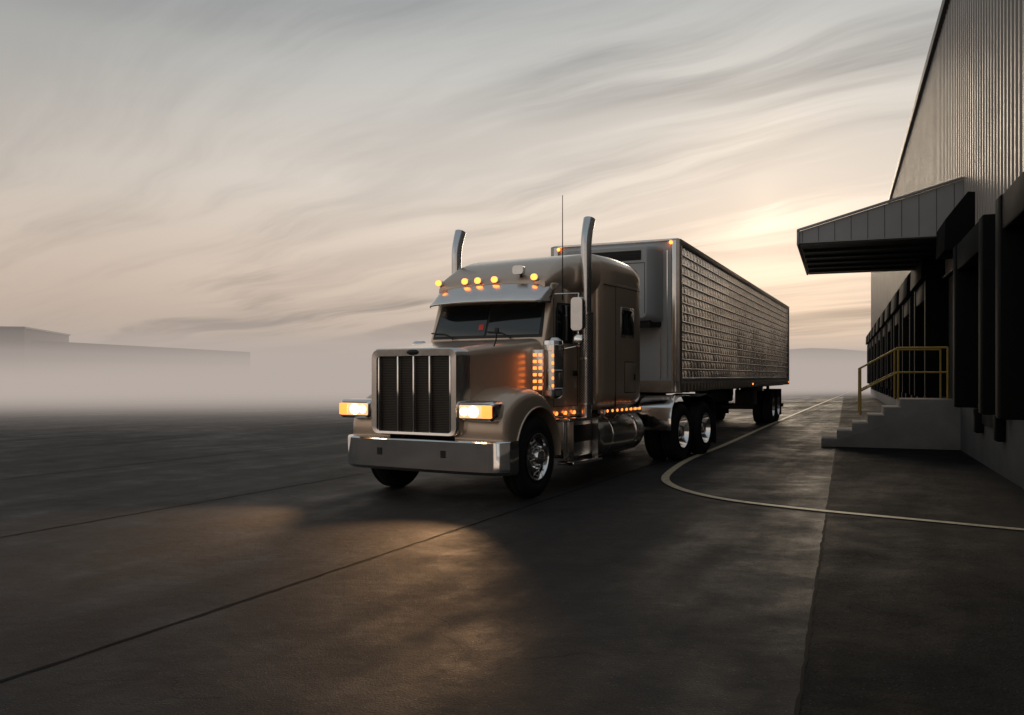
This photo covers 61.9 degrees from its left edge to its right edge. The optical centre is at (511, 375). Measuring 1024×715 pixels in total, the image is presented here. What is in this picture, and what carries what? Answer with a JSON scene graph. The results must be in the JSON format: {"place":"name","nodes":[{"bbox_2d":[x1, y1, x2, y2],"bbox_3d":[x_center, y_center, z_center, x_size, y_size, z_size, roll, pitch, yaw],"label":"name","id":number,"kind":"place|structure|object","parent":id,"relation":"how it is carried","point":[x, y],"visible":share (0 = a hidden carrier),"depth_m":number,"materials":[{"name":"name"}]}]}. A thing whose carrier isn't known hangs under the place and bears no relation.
{"place":"outdoors","nodes":[
{"label":"outdoors","id":0,"kind":"place"},
{"bbox_2d":[30,340,249,388],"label":"distant warehouse","id":1,"kind":"structure","parent":0,"point":[57,365],"depth_m":117.75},
{"bbox_2d":[0,376,870,714],"bbox_3d":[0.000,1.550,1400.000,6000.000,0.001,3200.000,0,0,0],"label":"ground","id":2,"kind":"structure","parent":0,"point":[644,590],"depth_m":6.91,"materials":[{"name":"grey asphalt"}]},
{"bbox_2d":[0,326,70,389],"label":"distant shed","id":3,"kind":"structure","parent":2,"relation":"on","point":[14,357],"depth_m":97.87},
{"bbox_2d":[371,468,418,486],"bbox_3d":[-1.612,1.030,11.989,0.284,1.040,1.040,0,0,30],"label":"tire","id":4,"kind":"object","parent":2,"relation":"on","point":[395,478],"visible":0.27,"depth_m":11.76,"materials":[{"name":"rubber"}]},
{"bbox_2d":[0,395,889,714],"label":"pavement joint","id":5,"kind":"object","parent":2,"relation":"on","point":[808,641],"visible":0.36,"depth_m":6.36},
{"bbox_2d":[503,416,553,497],"bbox_3d":[0.210,1.030,10.937,0.284,1.040,1.040,0,0,30],"label":"tire","id":6,"kind":"object","parent":2,"relation":"on","point":[521,483],"visible":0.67,"depth_m":10.71,"materials":[{"name":"rubber"}]},
{"bbox_2d":[524,433,548,480],"bbox_3d":[0.336,1.030,10.865,0.155,0.610,0.610,0,0,30],"label":"rim","id":7,"kind":"object","parent":6,"relation":"on","point":[540,456],"visible":0.98,"depth_m":10.82,"materials":[{"name":"silver metal"}]},
{"bbox_2d":[528,437,542,475],"bbox_3d":[0.276,1.030,10.899,0.046,0.486,0.510,0,0,30],"label":"rim hole","id":8,"kind":"object","parent":7,"relation":"attached to","point":[532,473],"visible":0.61,"depth_m":10.94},
{"bbox_2d":[531,444,542,469],"bbox_3d":[0.323,1.030,10.872,0.055,0.326,0.311,0,0,30],"label":"lug nut","id":9,"kind":"object","parent":7,"relation":"on","point":[537,468],"visible":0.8,"depth_m":10.85,"materials":[{"name":"silver metal"}]},
{"bbox_2d":[644,430,666,458],"bbox_3d":[2.759,1.030,15.932,0.284,1.040,1.040,0,0,30],"label":"tire","id":10,"kind":"object","parent":2,"relation":"on","point":[652,442],"visible":0.34,"depth_m":15.54,"materials":[{"name":"rubber"}]},
{"bbox_2d":[551,238,788,422],"bbox_3d":[5.387,-0.510,23.961,2.645,4.120,17.648,0,0,24],"label":"semi trailer","id":11,"kind":"object","parent":2,"relation":"on","point":[718,332],"visible":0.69,"depth_m":17.84,"materials":[{"name":"silver metal"}]},
{"bbox_2d":[660,404,690,459],"bbox_3d":[3.036,1.030,15.772,0.284,1.040,1.040,0,0,30],"label":"tire","id":12,"kind":"object","parent":2,"relation":"on","point":[672,449],"visible":0.73,"depth_m":15.43,"materials":[{"name":"rubber"}]},
{"bbox_2d":[677,415,688,448],"bbox_3d":[3.084,1.030,15.744,0.175,0.610,0.610,0,0,30],"label":"rim","id":13,"kind":"object","parent":12,"relation":"on","point":[682,431],"visible":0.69,"depth_m":15.89,"materials":[{"name":"silver metal"}]},
{"bbox_2d":[675,401,690,453],"bbox_3d":[3.434,1.030,17.101,0.284,1.040,1.040,0,0,30],"label":"tire","id":14,"kind":"object","parent":2,"relation":"on","point":[686,404],"visible":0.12,"depth_m":16.97,"materials":[{"name":"rubber"}]},
{"bbox_2d":[688,402,712,453],"bbox_3d":[3.711,1.030,16.941,0.284,1.040,1.040,0,0,30],"label":"tire","id":15,"kind":"object","parent":2,"relation":"on","point":[696,410],"visible":0.79,"depth_m":16.62,"materials":[{"name":"rubber"}]},
{"bbox_2d":[700,413,710,442],"bbox_3d":[3.759,1.030,16.913,0.175,0.610,0.610,0,0,30],"label":"rim","id":16,"kind":"object","parent":15,"relation":"on","point":[705,427],"visible":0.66,"depth_m":17.07,"materials":[{"name":"silver metal"}]},
{"bbox_2d":[661,388,1023,529],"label":"painted line","id":17,"kind":"object","parent":2,"relation":"on","point":[665,479],"visible":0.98,"depth_m":11.07,"materials":[{"name":"paint"}]},
{"bbox_2d":[797,0,1023,488],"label":"dock warehouse","id":18,"kind":"structure","parent":2,"relation":"on","point":[933,244],"depth_m":17.81,"materials":[{"name":"metal"}]},
{"bbox_2d":[0,0,941,375],"label":"sky","id":19,"kind":"structure","parent":0,"point":[289,184],"materials":[{"name":"grey"}]},
{"bbox_2d":[494,328,498,333],"bbox_3d":[-0.193,-0.570,10.783,0.060,0.080,0.030,0,0,30],"label":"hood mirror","id":20,"kind":"object","parent":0,"point":[496,330],"visible":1,"depth_m":10.77,"materials":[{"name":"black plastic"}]},
{"bbox_2d":[512,265,524,277],"bbox_3d":[0.115,-1.420,11.957,0.170,0.240,0.150,0,0,30],"label":"roof horn","id":21,"kind":"object","parent":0,"point":[518,269],"depth_m":11.89,"materials":[{"name":"silver metal"}]},
{"bbox_2d":[418,405,633,439],"bbox_3d":[1.081,0.675,14.551,1.400,0.850,8.070,0,0,30],"label":"chassis cross member","id":22,"kind":"object","parent":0,"point":[434,437],"visible":0.01,"depth_m":11.11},
{"bbox_2d":[353,393,404,437],"bbox_3d":[-1.492,0.641,11.815,0.722,1.010,1.552,0,0,30],"label":"fender","id":23,"kind":"object","parent":22,"relation":"attached to","point":[362,426],"visible":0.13,"depth_m":11.20,"materials":[{"name":"beige paint"}]},
{"bbox_2d":[341,398,371,417],"bbox_3d":[-1.930,0.425,11.295,0.520,0.250,0.480,0,0,30],"label":"headlamp pod","id":24,"kind":"object","parent":23,"relation":"attached to","point":[368,401],"visible":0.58,"depth_m":11.06,"materials":[{"name":"silver metal"}]},
{"bbox_2d":[339,403,347,413],"bbox_3d":[-2.194,0.427,11.173,0.135,0.145,0.056,0,0,30],"label":"turn signal","id":25,"kind":"object","parent":24,"relation":"attached to","point":[343,408],"visible":1,"depth_m":11.14,"materials":[{"name":"orange plastic"}]},
{"bbox_2d":[343,403,366,414],"bbox_3d":[-2.051,0.427,11.086,0.440,0.155,0.024,0,0,30],"label":"headlamp reflector","id":26,"kind":"object","parent":24,"relation":"attached to","point":[359,405],"visible":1,"depth_m":11.03,"materials":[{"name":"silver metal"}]},
{"bbox_2d":[350,404,365,413],"bbox_3d":[-1.992,0.428,11.037,0.260,0.135,0.045,0,0,30],"label":"headlamp bulb","id":27,"kind":"object","parent":24,"relation":"attached to","point":[355,408],"visible":1,"depth_m":11.03,"materials":[{"name":"white glass"}]},
{"bbox_2d":[348,434,518,475],"bbox_3d":[-1.101,0.986,10.771,2.500,0.408,0.400,0,0,30],"label":"bumper","id":28,"kind":"object","parent":22,"relation":"attached to","point":[485,458],"visible":1,"depth_m":10.45,"materials":[{"name":"silver metal"}]},
{"bbox_2d":[391,338,541,400],"bbox_3d":[-0.744,0.090,11.390,1.860,1.200,1.630,0,0,30],"label":"hood","id":29,"kind":"object","parent":22,"relation":"on","point":[504,362],"visible":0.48,"depth_m":11.08,"materials":[{"name":"beige paint"}]},
{"bbox_2d":[411,341,426,344],"bbox_3d":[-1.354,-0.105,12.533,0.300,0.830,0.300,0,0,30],"label":"ornament","id":30,"kind":"object","parent":29,"relation":"attached to","point":[417,342],"visible":0.13,"depth_m":12.44,"materials":[{"name":"silver metal"}]},
{"bbox_2d":[372,348,469,436],"bbox_3d":[-1.172,0.200,10.748,1.360,1.100,0.270,0,0,30],"label":"grille surround","id":31,"kind":"object","parent":29,"relation":"attached to","point":[460,374],"visible":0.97,"depth_m":10.46,"materials":[{"name":"silver metal"}]},
{"bbox_2d":[407,350,416,353],"bbox_3d":[-1.239,-0.295,10.631,0.170,0.051,0.043,0,0,30],"label":"emblem face","id":32,"kind":"object","parent":31,"relation":"attached to","point":[412,352],"visible":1,"depth_m":10.61},
{"bbox_2d":[382,356,448,432],"bbox_3d":[-1.197,0.220,10.705,1.200,0.980,0.030,0,0,30],"label":"grille mesh","id":33,"kind":"object","parent":31,"relation":"in","point":[440,394],"visible":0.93,"depth_m":10.68,"materials":[{"name":"black metal"}]},
{"bbox_2d":[431,333,453,339],"bbox_3d":[-0.999,-0.570,12.360,0.431,0.119,0.052,0,0,39],"label":"wiper","id":34,"kind":"object","parent":29,"relation":"on","point":[442,334],"visible":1,"depth_m":12.38,"materials":[{"name":"black plastic"}]},
{"bbox_2d":[487,331,510,338],"bbox_3d":[-0.176,-0.570,11.885,0.431,0.119,0.052,0,0,39],"label":"wiper","id":35,"kind":"object","parent":29,"relation":"on","point":[499,332],"visible":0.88,"depth_m":11.87,"materials":[{"name":"black plastic"}]},
{"bbox_2d":[542,337,563,398],"bbox_3d":[0.552,-0.105,11.433,0.300,0.830,0.300,0,0,30],"label":"air cleaner","id":36,"kind":"object","parent":29,"relation":"attached to","point":[552,345],"visible":0.89,"depth_m":11.31,"materials":[{"name":"silver metal"}]},
{"bbox_2d":[532,349,543,390],"bbox_3d":[0.345,-0.075,11.315,0.160,0.550,0.030,0,0,30],"label":"lamp panel","id":37,"kind":"object","parent":36,"relation":"attached to","point":[537,371],"visible":0.8,"depth_m":11.29,"materials":[{"name":"metal"}]},
{"bbox_2d":[533,353,553,389],"bbox_3d":[0.413,-0.060,11.282,0.282,0.480,0.056,0,0,10],"label":"panel lamp","id":38,"kind":"object","parent":36,"relation":"attached to","point":[534,374],"visible":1,"depth_m":11.27,"materials":[{"name":"orange plastic"}]},
{"bbox_2d":[431,282,580,413],"bbox_3d":[-0.041,-0.437,12.607,1.920,1.974,1.360,0,0,30],"label":"cab body","id":39,"kind":"object","parent":22,"relation":"on","point":[567,399],"visible":0.18,"depth_m":12.10,"materials":[{"name":"brown metal"}]},
{"bbox_2d":[433,302,544,339],"bbox_3d":[-0.330,-0.777,12.107,1.799,0.491,0.194,0,0,30],"label":"windshield seal","id":40,"kind":"object","parent":39,"relation":"attached to","point":[511,336],"visible":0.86,"depth_m":12.04,"materials":[{"name":"black rubber"}]},
{"bbox_2d":[435,305,489,336],"bbox_3d":[-0.714,-0.789,12.319,0.842,0.446,0.173,0,0,30],"label":"windshield","id":41,"kind":"object","parent":40,"relation":"in","point":[461,321],"visible":1,"depth_m":12.31,"materials":[{"name":"black glass"}]},
{"bbox_2d":[486,302,542,335],"bbox_3d":[0.046,-0.789,11.880,0.842,0.446,0.173,0,0,30],"label":"windshield","id":42,"kind":"object","parent":40,"relation":"in","point":[517,319],"visible":1,"depth_m":11.87,"materials":[{"name":"black glass"}]},
{"bbox_2d":[430,283,559,308],"bbox_3d":[-0.312,-1.157,12.136,2.000,0.325,0.595,0,0,30],"label":"sun visor","id":43,"kind":"object","parent":39,"relation":"attached to","point":[530,292],"visible":1,"depth_m":11.88,"materials":[{"name":"metal"}]},
{"bbox_2d":[439,254,600,294],"bbox_3d":[0.004,-1.478,12.684,2.360,0.695,1.260,0,0,30],"label":"roof fairing","id":44,"kind":"object","parent":39,"relation":"on","point":[548,270],"visible":0.65,"depth_m":12.31,"materials":[{"name":"metal"}]},
{"bbox_2d":[531,274,536,279],"bbox_3d":[0.300,-1.365,11.757,0.100,0.085,0.045,0,0,30],"label":"roof lamp","id":45,"kind":"object","parent":44,"relation":"attached to","point":[533,276],"visible":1,"depth_m":11.74,"materials":[{"name":"yellow plastic"}]},
{"bbox_2d":[562,195,562,299],"bbox_3d":[0.700,-1.775,11.809,0.022,1.450,0.022,0,0,-37],"label":"antenna","id":46,"kind":"object","parent":39,"relation":"attached to","point":[562,247],"visible":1,"depth_m":11.80,"materials":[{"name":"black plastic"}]},
{"bbox_2d":[553,298,577,406],"bbox_3d":[0.762,-0.320,12.078,0.009,1.500,0.768,0,0,30],"label":"door gap","id":47,"kind":"object","parent":39,"relation":"attached to","point":[577,362],"depth_m":12.28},
{"bbox_2d":[554,293,578,349],"bbox_3d":[0.749,-0.740,11.706,0.354,0.806,0.096,0,0,30],"label":"mirror arm","id":48,"kind":"object","parent":39,"relation":"attached to","point":[567,293],"visible":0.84,"depth_m":11.69},
{"bbox_2d":[572,333,583,346],"bbox_3d":[0.900,-0.490,11.636,0.180,0.180,0.072,0,0,30],"label":"convex mirror","id":49,"kind":"object","parent":48,"relation":"attached to","point":[577,339],"visible":1,"depth_m":11.61,"materials":[{"name":"silver metal"}]},
{"bbox_2d":[557,305,575,341],"bbox_3d":[0.767,-0.750,12.070,0.012,0.520,0.600,0,0,30],"label":"side window","id":50,"kind":"structure","parent":39,"relation":"in","point":[565,332],"depth_m":12.01,"materials":[{"name":"black glass"}]},
{"bbox_2d":[455,386,560,454],"bbox_3d":[-0.001,0.641,10.954,0.722,1.010,1.552,0,0,30],"label":"fender","id":51,"kind":"object","parent":22,"relation":"attached to","point":[521,404],"visible":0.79,"depth_m":10.45,"materials":[{"name":"beige paint"}]},
{"bbox_2d":[458,400,503,421],"bbox_3d":[-0.319,0.425,10.365,0.520,0.250,0.480,0,0,30],"label":"headlamp pod","id":52,"kind":"object","parent":51,"relation":"attached to","point":[497,410],"visible":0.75,"depth_m":10.16,"materials":[{"name":"silver metal"}]},
{"bbox_2d":[460,406,477,417],"bbox_3d":[-0.511,0.428,10.182,0.260,0.135,0.045,0,0,30],"label":"headlamp bulb","id":53,"kind":"object","parent":52,"relation":"attached to","point":[471,411],"visible":1,"depth_m":10.15,"materials":[{"name":"white glass"}]},
{"bbox_2d":[459,405,490,418],"bbox_3d":[-0.440,0.427,10.156,0.440,0.155,0.024,0,0,30],"label":"headlamp reflector","id":54,"kind":"object","parent":52,"relation":"attached to","point":[467,407],"visible":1,"depth_m":10.18,"materials":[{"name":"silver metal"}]},
{"bbox_2d":[481,406,491,417],"bbox_3d":[-0.293,0.427,10.075,0.135,0.145,0.056,0,0,30],"label":"turn signal","id":55,"kind":"object","parent":52,"relation":"attached to","point":[486,411],"visible":1,"depth_m":10.05,"materials":[{"name":"plastic"}]},
{"bbox_2d":[580,412,643,456],"bbox_3d":[1.493,0.890,13.464,0.650,0.650,1.700,0,0,30],"label":"fuel tank","id":56,"kind":"object","parent":22,"relation":"attached to","point":[624,425],"visible":0.49,"depth_m":13.18,"materials":[{"name":"metal"}]},
{"bbox_2d":[592,412,614,455],"bbox_3d":[1.258,0.890,13.057,0.666,0.666,0.060,0,0,30],"label":"tank strap","id":57,"kind":"object","parent":56,"relation":"attached to","point":[608,419],"visible":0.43,"depth_m":12.91,"materials":[{"name":"silver metal"}]},
{"bbox_2d":[622,414,638,450],"bbox_3d":[1.733,0.890,13.880,0.666,0.666,0.060,0,0,30],"label":"tank strap","id":58,"kind":"object","parent":56,"relation":"attached to","point":[636,434],"visible":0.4,"depth_m":13.73,"materials":[{"name":"silver metal"}]},
{"bbox_2d":[591,254,639,409],"bbox_3d":[0.671,-0.660,13.841,2.440,2.360,1.570,0,0,30],"label":"sleeper","id":59,"kind":"object","parent":22,"relation":"on","point":[618,273],"visible":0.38,"depth_m":12.91,"materials":[{"name":"beige paint"}]},
{"bbox_2d":[555,407,640,415],"bbox_3d":[1.377,0.520,12.750,0.198,0.056,2.526,0,0,38],"label":"side marker lamp","id":60,"kind":"object","parent":59,"relation":"attached to","point":[565,412],"visible":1,"depth_m":12.64,"materials":[{"name":"orange plastic"}]},
{"bbox_2d":[604,284,638,406],"bbox_3d":[1.713,-0.446,13.222,0.024,1.832,1.400,0,0,30],"label":"sleeper seam","id":61,"kind":"object","parent":59,"relation":"attached to","point":[615,341],"visible":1,"depth_m":12.97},
{"bbox_2d":[621,307,633,338],"bbox_3d":[1.804,-0.830,13.377,0.026,0.480,0.540,0,0,30],"label":"sleeper window frame","id":62,"kind":"object","parent":59,"relation":"attached to","point":[628,309],"visible":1,"depth_m":13.34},
{"bbox_2d":[622,310,632,335],"bbox_3d":[1.807,-0.830,13.376,0.031,0.400,0.460,0,0,30],"label":"sleeper window","id":63,"kind":"structure","parent":62,"relation":"in","point":[627,322],"depth_m":13.34,"materials":[{"name":"black glass"}]},
{"bbox_2d":[624,361,635,392],"bbox_3d":[1.856,0.020,13.469,0.024,0.500,0.470,0,0,30],"label":"baggage door gap","id":64,"kind":"object","parent":59,"relation":"attached to","point":[624,377],"visible":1,"depth_m":13.46,"materials":[{"name":"black"}]},
{"bbox_2d":[625,362,634,391],"bbox_3d":[1.857,0.020,13.468,0.027,0.476,0.446,0,0,30],"label":"baggage door","id":65,"kind":"structure","parent":59,"relation":"attached to","point":[629,376],"depth_m":13.43,"materials":[{"name":"beige paint"}]},
{"bbox_2d":[636,393,665,403],"bbox_3d":[2.414,0.440,16.859,0.960,0.180,1.100,0,0,30],"label":"fifth wheel","id":66,"kind":"object","parent":22,"relation":"on","point":[641,396],"visible":0.19,"depth_m":16.23,"materials":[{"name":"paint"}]},
{"bbox_2d":[638,395,690,430],"bbox_3d":[2.806,0.660,15.698,0.640,0.620,1.120,0,0,30],"label":"quarter fender","id":67,"kind":"object","parent":22,"relation":"attached to","point":[655,413],"visible":0.82,"depth_m":15.27,"materials":[{"name":"silver metal"}]},
{"bbox_2d":[405,402,676,437],"bbox_3d":[1.064,0.690,14.520,0.920,0.280,8.300,0,0,30],"label":"chassis rail","id":68,"kind":"object","parent":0,"point":[411,436],"visible":0.04,"depth_m":14.02,"materials":[{"name":"black metal"}]},
{"bbox_2d":[250,348,866,378],"bbox_3d":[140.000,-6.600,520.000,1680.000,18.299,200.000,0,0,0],"label":"hill","id":69,"kind":"structure","parent":0,"point":[817,363],"depth_m":451.67,"materials":[{"name":"plant"}]},
{"bbox_2d":[555,302,572,343],"bbox_3d":[0.765,-0.750,12.072,0.006,0.580,0.660,0,0,30],"label":"door window seal","id":70,"kind":"object","parent":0,"point":[567,342],"depth_m":11.83,"materials":[{"name":"black rubber"}]},
{"bbox_2d":[554,411,580,417],"bbox_3d":[0.783,0.550,12.159,0.075,0.060,1.230,0,0,30],"label":"cab skirt","id":71,"kind":"object","parent":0,"point":[569,414],"visible":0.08,"depth_m":12.12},
{"bbox_2d":[571,297,584,330],"bbox_3d":[0.907,-0.845,11.649,0.190,0.470,0.130,0,0,30],"label":"mirror","id":72,"kind":"object","parent":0,"point":[577,313],"visible":1,"depth_m":11.59,"materials":[{"name":"silver metal"}]},
{"bbox_2d":[558,456,601,465],"bbox_3d":[0.968,1.198,12.064,0.250,0.045,0.950,0,0,30],"label":"step","id":73,"kind":"object","parent":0,"point":[582,460],"visible":0.95,"depth_m":11.91,"materials":[{"name":"silver metal"}]},
{"bbox_2d":[554,420,591,458],"bbox_3d":[0.774,0.875,12.159,0.420,0.510,1.000,0,0,30],"label":"step box","id":74,"kind":"object","parent":73,"relation":"on","point":[583,448],"visible":0.36,"depth_m":11.94,"materials":[{"name":"metal"}]},
{"bbox_2d":[555,416,601,421],"bbox_3d":[0.935,0.605,12.078,0.260,0.040,1.060,0,0,30],"label":"step tread","id":75,"kind":"object","parent":74,"relation":"on","point":[572,419],"visible":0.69,"depth_m":11.83,"materials":[{"name":"silver metal"}]},
{"bbox_2d":[567,419,597,461],"bbox_3d":[1.006,0.900,12.031,0.090,0.580,0.830,0,0,30],"label":"step hanger","id":76,"kind":"object","parent":75,"relation":"hanging from","point":[570,441],"visible":0.86,"depth_m":11.69,"materials":[{"name":"metal"}]},
{"bbox_2d":[581,216,594,416],"bbox_3d":[1.097,-0.852,12.338,0.176,2.903,0.270,0,0,30],"label":"exhaust stack","id":77,"kind":"object","parent":75,"relation":"on","point":[586,254],"visible":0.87,"depth_m":12.23,"materials":[{"name":"silver metal"}]},
{"bbox_2d":[579,314,592,402],"bbox_3d":[1.069,-0.250,12.289,0.200,1.300,0.200,0,0,30],"label":"heat shield","id":78,"kind":"object","parent":77,"relation":"attached to","point":[586,376],"visible":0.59,"depth_m":12.20,"materials":[{"name":"metal"}]},
{"bbox_2d":[579,357,593,359],"bbox_3d":[1.069,-0.250,12.289,0.212,0.030,0.212,0,0,30],"label":"stack clamp","id":79,"kind":"object","parent":77,"relation":"attached to","point":[582,358],"visible":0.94,"depth_m":12.21,"materials":[{"name":"metal"}]},
{"bbox_2d":[579,403,593,404],"bbox_3d":[1.069,0.400,12.289,0.212,0.030,0.212,0,0,30],"label":"stack clamp","id":80,"kind":"object","parent":77,"relation":"attached to","point":[586,403],"visible":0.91,"depth_m":12.20,"materials":[{"name":"metal"}]},
{"bbox_2d":[574,423,591,442],"bbox_3d":[0.957,0.810,12.059,0.015,0.240,0.830,0,0,30],"label":"step recess","id":81,"kind":"object","parent":74,"relation":"attached to","point":[582,432],"visible":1,"depth_m":12.12,"materials":[{"name":"black metal"}]},
{"bbox_2d":[598,407,640,415],"bbox_3d":[1.686,0.545,13.266,0.132,0.090,1.450,0,0,30],"label":"sleeper skirt","id":82,"kind":"object","parent":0,"point":[602,412],"visible":1,"depth_m":13.04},
{"bbox_2d":[673,393,715,412],"bbox_3d":[3.627,0.548,17.119,0.640,0.397,1.066,0,0,30],"label":"quarter fender","id":83,"kind":"object","parent":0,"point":[707,399],"visible":0.56,"depth_m":17.32,"materials":[{"name":"paint"}]},
{"bbox_2d":[711,405,715,442],"bbox_3d":[3.912,0.985,17.633,0.620,0.770,0.020,0,0,30],"label":"mud flap","id":84,"kind":"object","parent":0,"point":[713,440],"visible":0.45,"depth_m":17.48,"materials":[{"name":"rubber"}]},
{"bbox_2d":[799,392,1023,714],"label":"pavement","id":85,"kind":"structure","parent":0,"point":[914,617],"depth_m":6.18,"materials":[{"name":"concrete"}]},
{"bbox_3d":[-0.987,0.605,13.188,0.260,0.040,1.060,0,0,30],"label":"step tread","id":86,"kind":"object","parent":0,"visible":0},
{"bbox_2d":[452,230,465,273],"bbox_3d":[-0.843,-0.852,13.458,0.176,2.903,0.270,0,0,30],"label":"exhaust stack","id":87,"kind":"object","parent":86,"relation":"on","point":[458,241],"visible":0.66,"depth_m":13.36,"materials":[{"name":"silver metal"}]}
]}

